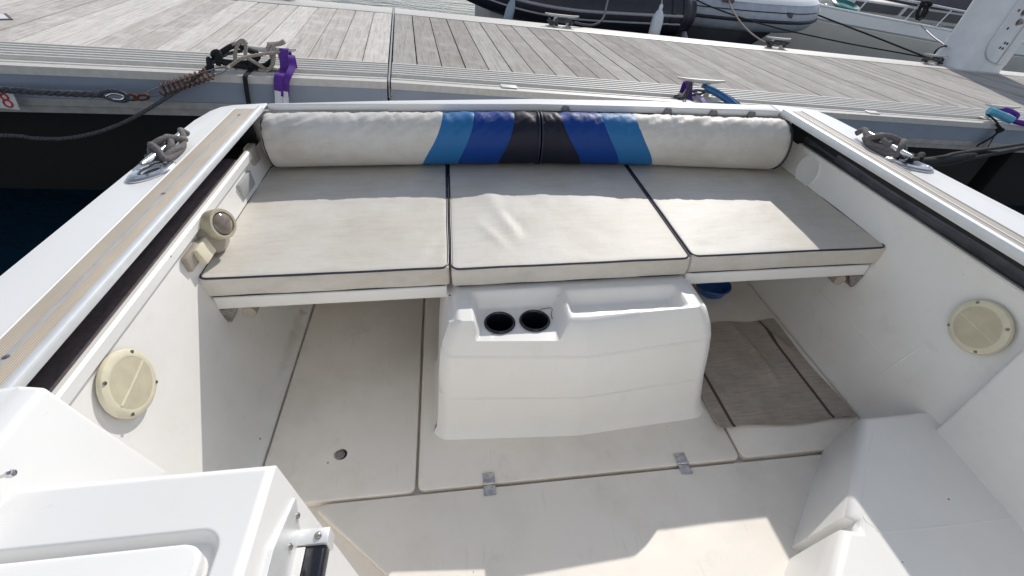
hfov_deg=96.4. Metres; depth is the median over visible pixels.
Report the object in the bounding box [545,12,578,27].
dock cleat
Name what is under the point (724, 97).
hose sleeve
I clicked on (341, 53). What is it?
pontoon section
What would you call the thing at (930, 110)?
pontoon section
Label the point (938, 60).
cleat rope
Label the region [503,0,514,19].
fender
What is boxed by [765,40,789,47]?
cleat rope
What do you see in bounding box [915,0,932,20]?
coiled line
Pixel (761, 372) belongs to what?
floor mat
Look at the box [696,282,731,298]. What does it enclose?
plastic bowl
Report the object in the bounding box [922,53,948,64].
dock cleat
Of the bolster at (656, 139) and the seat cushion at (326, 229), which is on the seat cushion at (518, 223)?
the bolster at (656, 139)
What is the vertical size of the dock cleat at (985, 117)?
0.108 m
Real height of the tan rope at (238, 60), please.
0.062 m
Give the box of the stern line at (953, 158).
[903,142,1023,166]
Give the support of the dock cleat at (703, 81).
on the pontoon section at (930, 110)
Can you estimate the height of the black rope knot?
0.121 m
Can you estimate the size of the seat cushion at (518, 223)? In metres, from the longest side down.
0.776 x 0.772 x 0.084 m
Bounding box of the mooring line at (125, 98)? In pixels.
[0,86,129,102]
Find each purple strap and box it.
[274,48,296,102]
[673,81,706,102]
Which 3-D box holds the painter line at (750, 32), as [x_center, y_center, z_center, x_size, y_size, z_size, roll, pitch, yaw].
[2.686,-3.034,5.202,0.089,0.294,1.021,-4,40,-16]
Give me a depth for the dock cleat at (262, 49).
2.25 m
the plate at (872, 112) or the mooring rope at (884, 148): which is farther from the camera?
the plate at (872, 112)
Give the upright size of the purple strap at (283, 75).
0.399 m
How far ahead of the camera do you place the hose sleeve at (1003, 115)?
3.27 m
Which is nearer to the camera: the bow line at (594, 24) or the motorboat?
the motorboat
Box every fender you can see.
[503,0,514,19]
[648,0,663,34]
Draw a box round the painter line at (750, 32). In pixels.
[728,0,774,44]
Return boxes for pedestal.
[930,0,1023,72]
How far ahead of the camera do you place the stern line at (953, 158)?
1.86 m
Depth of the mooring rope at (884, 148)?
1.58 m
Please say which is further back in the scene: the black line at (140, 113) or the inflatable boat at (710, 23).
the inflatable boat at (710, 23)
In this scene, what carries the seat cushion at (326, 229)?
on the motorboat
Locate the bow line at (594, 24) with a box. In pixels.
[574,0,608,25]
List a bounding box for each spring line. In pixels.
[696,0,924,57]
[818,15,927,56]
[919,24,943,44]
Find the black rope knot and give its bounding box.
[206,43,270,72]
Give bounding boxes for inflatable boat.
[467,0,696,37]
[662,0,820,44]
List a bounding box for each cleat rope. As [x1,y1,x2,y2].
[547,17,573,26]
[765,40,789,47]
[921,57,944,64]
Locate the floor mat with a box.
[701,318,856,427]
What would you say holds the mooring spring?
attached to the pontoon section at (341, 53)
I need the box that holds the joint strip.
[388,10,394,97]
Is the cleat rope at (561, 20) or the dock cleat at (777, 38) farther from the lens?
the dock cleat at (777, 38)
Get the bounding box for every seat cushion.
[198,164,449,296]
[448,163,689,286]
[625,164,885,272]
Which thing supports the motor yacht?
on the water
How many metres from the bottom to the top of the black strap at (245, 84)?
0.303 m
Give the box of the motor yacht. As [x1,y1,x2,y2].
[751,0,1023,72]
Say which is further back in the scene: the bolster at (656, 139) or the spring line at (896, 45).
the spring line at (896, 45)
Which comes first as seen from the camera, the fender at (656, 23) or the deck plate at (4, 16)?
the deck plate at (4, 16)
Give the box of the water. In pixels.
[0,0,1023,275]
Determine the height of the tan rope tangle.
0.143 m
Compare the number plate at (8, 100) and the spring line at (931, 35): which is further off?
the spring line at (931, 35)
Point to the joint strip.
(391, 58)
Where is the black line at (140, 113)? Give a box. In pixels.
[0,49,242,140]
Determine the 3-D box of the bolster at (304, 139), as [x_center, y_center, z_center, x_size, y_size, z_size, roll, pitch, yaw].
[-0.427,-0.603,1.863,1.070,0.218,0.188,-3,40,-6]
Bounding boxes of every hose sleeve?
[690,84,741,104]
[985,107,1023,125]
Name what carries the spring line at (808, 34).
attached to the inflatable boat at (634, 16)
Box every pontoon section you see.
[0,0,392,189]
[391,8,1023,205]
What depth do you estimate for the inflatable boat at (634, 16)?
5.16 m
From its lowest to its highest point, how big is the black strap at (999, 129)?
0.265 m
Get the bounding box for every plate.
[0,13,12,19]
[0,93,20,109]
[500,84,517,88]
[865,110,880,113]
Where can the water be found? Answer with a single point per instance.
(30, 220)
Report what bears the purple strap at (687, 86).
attached to the dock cleat at (703, 81)
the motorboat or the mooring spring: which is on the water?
the motorboat
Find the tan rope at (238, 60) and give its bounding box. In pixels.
[225,51,279,69]
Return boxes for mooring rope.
[144,127,189,161]
[855,127,907,157]
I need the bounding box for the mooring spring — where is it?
[127,67,227,100]
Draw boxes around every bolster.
[259,111,540,166]
[537,111,792,168]
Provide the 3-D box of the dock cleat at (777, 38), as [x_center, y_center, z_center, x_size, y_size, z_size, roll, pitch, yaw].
[2.810,-2.604,4.860,0.300,0.108,0.056,-2,39,-12]
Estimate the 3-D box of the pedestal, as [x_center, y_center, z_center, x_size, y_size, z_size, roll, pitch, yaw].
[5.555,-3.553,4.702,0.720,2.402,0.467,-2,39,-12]
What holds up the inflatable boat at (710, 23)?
on the water
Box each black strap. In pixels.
[242,70,253,103]
[976,114,1004,153]
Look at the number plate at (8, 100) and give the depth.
1.95 m
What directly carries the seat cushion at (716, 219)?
on the motorboat
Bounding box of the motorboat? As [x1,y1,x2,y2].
[0,99,1023,575]
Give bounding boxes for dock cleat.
[242,44,296,70]
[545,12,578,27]
[677,76,725,97]
[765,36,790,48]
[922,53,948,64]
[979,103,1020,120]
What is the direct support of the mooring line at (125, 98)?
attached to the pontoon section at (341, 53)
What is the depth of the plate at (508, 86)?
2.54 m
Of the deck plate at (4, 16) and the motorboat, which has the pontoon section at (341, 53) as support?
the deck plate at (4, 16)
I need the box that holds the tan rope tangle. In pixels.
[231,38,285,72]
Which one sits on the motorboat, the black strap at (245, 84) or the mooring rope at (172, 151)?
the mooring rope at (172, 151)

